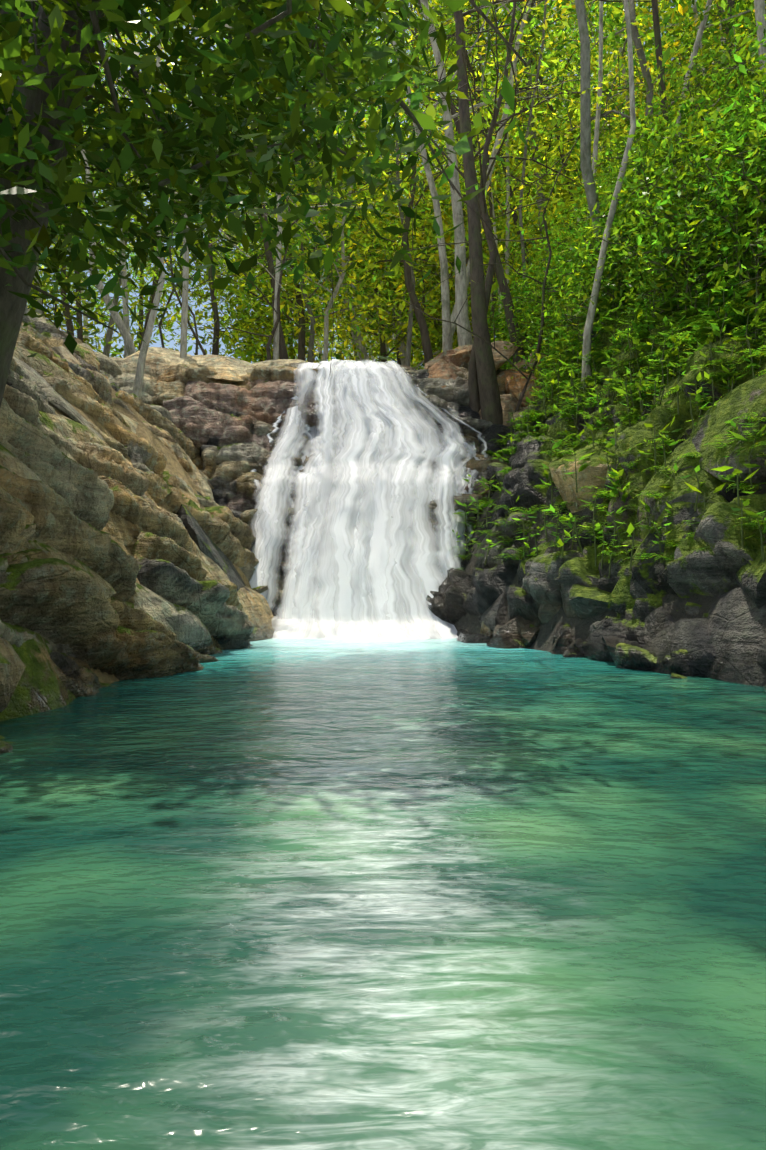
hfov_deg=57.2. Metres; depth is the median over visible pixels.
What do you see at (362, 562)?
waterfall
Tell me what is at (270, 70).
tree
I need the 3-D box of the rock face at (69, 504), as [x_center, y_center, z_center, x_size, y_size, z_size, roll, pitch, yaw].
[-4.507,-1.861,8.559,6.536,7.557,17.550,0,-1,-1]
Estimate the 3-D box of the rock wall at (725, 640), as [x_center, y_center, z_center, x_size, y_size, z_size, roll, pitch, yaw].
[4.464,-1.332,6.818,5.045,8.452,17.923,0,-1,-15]
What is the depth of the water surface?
1.86 m
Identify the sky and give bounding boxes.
[27,0,713,366]
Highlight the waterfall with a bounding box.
[249,359,488,638]
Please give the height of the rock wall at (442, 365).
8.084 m
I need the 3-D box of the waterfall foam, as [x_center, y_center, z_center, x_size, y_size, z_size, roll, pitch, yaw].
[-0.611,1.080,12.776,4.608,0.910,1.823,0,-1,-1]
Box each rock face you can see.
[0,304,274,753]
[426,256,765,678]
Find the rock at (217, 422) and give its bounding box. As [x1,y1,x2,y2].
[114,361,542,625]
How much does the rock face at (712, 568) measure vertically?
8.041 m
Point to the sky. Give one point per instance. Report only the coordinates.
(201, 333)
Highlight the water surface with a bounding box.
[0,637,765,1149]
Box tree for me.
[0,0,765,578]
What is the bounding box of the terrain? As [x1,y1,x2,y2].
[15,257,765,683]
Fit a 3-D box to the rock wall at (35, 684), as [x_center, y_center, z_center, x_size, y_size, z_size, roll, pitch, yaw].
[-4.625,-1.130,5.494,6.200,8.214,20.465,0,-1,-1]
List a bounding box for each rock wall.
[0,345,276,721]
[110,341,547,553]
[456,264,765,688]

